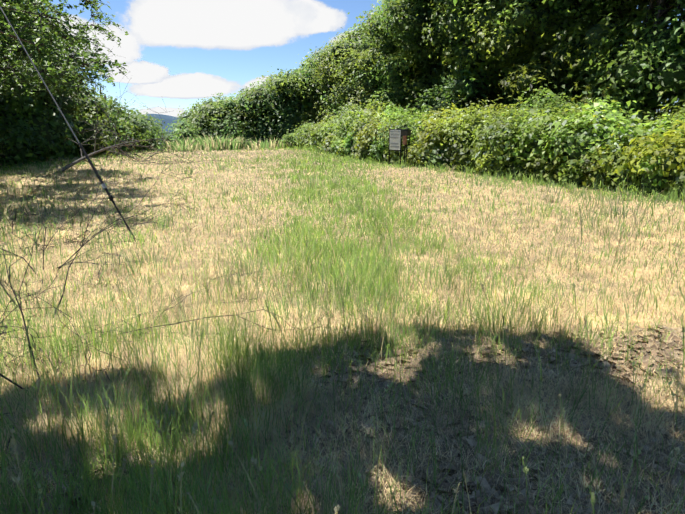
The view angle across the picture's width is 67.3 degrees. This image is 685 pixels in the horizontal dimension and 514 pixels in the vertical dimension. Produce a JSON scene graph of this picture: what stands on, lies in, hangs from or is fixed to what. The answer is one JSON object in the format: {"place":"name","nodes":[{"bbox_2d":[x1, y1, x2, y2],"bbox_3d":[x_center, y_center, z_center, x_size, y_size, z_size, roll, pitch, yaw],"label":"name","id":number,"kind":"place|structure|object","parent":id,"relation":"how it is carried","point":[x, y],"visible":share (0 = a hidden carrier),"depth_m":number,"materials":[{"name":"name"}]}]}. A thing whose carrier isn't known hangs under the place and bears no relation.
{"place":"outdoors","nodes":[
{"label":"outdoors","id":0,"kind":"place"},
{"bbox_2d":[0,0,129,121],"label":"tree","id":1,"kind":"object","parent":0,"point":[35,53],"depth_m":13.83,"materials":[{"name":"green plant"}]},
{"bbox_2d":[44,14,143,65],"bbox_3d":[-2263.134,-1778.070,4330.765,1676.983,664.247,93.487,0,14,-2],"label":"cloud","id":2,"kind":"structure","parent":0,"point":[127,50],"depth_m":4332.59,"materials":[{"name":"white"}]},
{"bbox_2d":[105,56,169,83],"bbox_3d":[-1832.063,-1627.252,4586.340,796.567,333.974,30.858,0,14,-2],"label":"cloud","id":3,"kind":"structure","parent":0,"point":[143,72],"depth_m":4584.39,"materials":[{"name":"white"}]},
{"bbox_2d":[134,114,180,131],"bbox_3d":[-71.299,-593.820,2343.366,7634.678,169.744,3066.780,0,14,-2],"label":"distant hill","id":4,"kind":"structure","parent":0,"point":[168,119],"depth_m":3406.62,"materials":[{"name":"blue"}]},
{"bbox_2d":[139,106,184,116],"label":"cloud","id":5,"kind":"structure","parent":0,"point":[174,112],"depth_m":4742.34,"materials":[{"name":"white"}]},
{"bbox_2d":[128,72,243,98],"bbox_3d":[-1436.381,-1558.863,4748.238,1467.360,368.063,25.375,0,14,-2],"label":"cloud","id":6,"kind":"structure","parent":0,"point":[196,85],"depth_m":4745.87,"materials":[{"name":"white"}]},
{"bbox_2d":[122,0,315,50],"bbox_3d":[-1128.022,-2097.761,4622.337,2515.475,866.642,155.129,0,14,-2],"label":"cloud","id":7,"kind":"structure","parent":0,"point":[246,25],"depth_m":4619.56,"materials":[{"name":"white"}]},
{"bbox_2d":[241,76,270,93],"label":"cloud","id":8,"kind":"structure","parent":0,"point":[255,80],"depth_m":4869.93,"materials":[{"name":"white"}]},
{"bbox_2d":[290,0,346,35],"bbox_3d":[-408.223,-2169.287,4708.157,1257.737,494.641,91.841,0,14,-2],"label":"cloud","id":9,"kind":"structure","parent":0,"point":[327,19],"depth_m":4712.71,"materials":[{"name":"white"}]},
{"bbox_2d":[329,30,353,41],"bbox_3d":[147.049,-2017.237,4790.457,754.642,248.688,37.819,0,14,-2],"label":"cloud","id":10,"kind":"structure","parent":0,"point":[333,38],"depth_m":4775.43,"materials":[{"name":"white"}]},
{"bbox_2d":[0,132,684,513],"bbox_3d":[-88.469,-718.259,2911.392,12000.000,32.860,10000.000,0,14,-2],"label":"field ground","id":11,"kind":"structure","parent":0,"point":[250,154],"depth_m":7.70,"materials":[{"name":"beige plant"}]},
{"bbox_2d":[0,6,136,242],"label":"cable","id":12,"kind":"object","parent":11,"relation":"on","point":[96,173],"visible":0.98,"depth_m":7.63,"materials":[{"name":"metal"}]},
{"bbox_2d":[0,0,154,161],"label":"wood shade","id":13,"kind":"object","parent":11,"relation":"on","point":[48,136],"visible":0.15,"depth_m":25.94,"materials":[{"name":"green plant"}]},
{"bbox_2d":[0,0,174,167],"bbox_3d":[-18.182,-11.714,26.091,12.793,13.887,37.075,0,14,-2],"label":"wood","id":14,"kind":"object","parent":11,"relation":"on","point":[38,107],"depth_m":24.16,"materials":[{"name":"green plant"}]},
{"bbox_2d":[0,47,338,484],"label":"dead branches","id":15,"kind":"object","parent":11,"relation":"on","point":[82,158],"visible":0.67,"depth_m":5.82,"materials":[{"name":"brown wood"}]},
{"bbox_2d":[155,135,197,149],"bbox_3d":[-12.100,-8.714,39.069,4.542,1.087,4.567,0,14,-2],"label":"tall grass clump","id":16,"kind":"object","parent":11,"relation":"on","point":[173,143],"visible":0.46,"depth_m":38.24,"materials":[{"name":"green plant"}]},
{"bbox_2d":[157,142,218,152],"bbox_3d":[-10.502,-7.584,35.242,3.899,0.756,4.254,0,14,-2],"label":"tall grass clump","id":17,"kind":"object","parent":11,"relation":"on","point":[206,148],"visible":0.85,"depth_m":34.69,"materials":[{"name":"green plant"}]},
{"bbox_2d":[185,132,246,150],"bbox_3d":[-9.287,-8.689,38.258,4.967,1.413,4.971,0,14,-2],"label":"tall grass clump","id":18,"kind":"object","parent":11,"relation":"on","point":[224,143],"visible":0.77,"depth_m":37.53,"materials":[{"name":"green plant"}]},
{"bbox_2d":[237,136,289,149],"bbox_3d":[-6.162,-8.926,39.971,5.218,1.000,4.934,0,14,-2],"label":"tall grass clump","id":19,"kind":"object","parent":11,"relation":"on","point":[270,144],"visible":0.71,"depth_m":39.05,"materials":[{"name":"green plant"}]},
{"bbox_2d":[180,33,363,141],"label":"wood shade","id":20,"kind":"object","parent":11,"relation":"on","point":[248,133],"visible":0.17,"depth_m":42.04,"materials":[{"name":"green plant"}]},
{"bbox_2d":[166,26,379,146],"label":"hedge","id":21,"kind":"object","parent":11,"relation":"on","point":[268,87],"depth_m":41.87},
{"bbox_2d":[0,322,684,513],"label":"leaf litter","id":22,"kind":"object","parent":11,"relation":"on","point":[488,483],"visible":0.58,"depth_m":2.74,"materials":[{"name":"brown plant"}]},
{"bbox_2d":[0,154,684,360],"bbox_3d":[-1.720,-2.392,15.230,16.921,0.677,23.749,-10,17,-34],"label":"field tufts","id":23,"kind":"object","parent":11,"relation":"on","point":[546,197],"visible":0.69,"depth_m":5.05,"materials":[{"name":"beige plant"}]},
{"bbox_2d":[388,129,411,166],"bbox_3d":[2.478,-4.671,22.551,0.280,1.850,1.180,-12,18,-38],"label":"info sign with box","id":24,"kind":"object","parent":11,"relation":"on","point":[395,139],"visible":0.94,"depth_m":22.44,"materials":[{"name":"metal"}]},
{"bbox_2d":[276,75,684,194],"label":"vine bushes","id":25,"kind":"object","parent":11,"relation":"on","point":[522,122],"visible":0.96,"depth_m":17.48,"materials":[{"name":"green plant"}]},
{"bbox_2d":[290,0,684,122],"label":"wood","id":26,"kind":"object","parent":11,"relation":"on","point":[583,76],"depth_m":23.33,"materials":[{"name":"green plant"}]},
{"bbox_2d":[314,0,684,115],"bbox_3d":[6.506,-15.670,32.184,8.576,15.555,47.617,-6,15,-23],"label":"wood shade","id":27,"kind":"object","parent":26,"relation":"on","point":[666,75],"visible":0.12,"depth_m":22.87,"materials":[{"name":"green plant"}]},
{"bbox_2d":[292,111,684,198],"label":"vine bushes","id":28,"kind":"object","parent":11,"relation":"on","point":[657,177],"visible":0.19,"depth_m":16.47,"materials":[{"name":"green plant"}]},
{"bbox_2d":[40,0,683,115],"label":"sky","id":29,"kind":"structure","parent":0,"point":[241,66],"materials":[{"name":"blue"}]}
]}

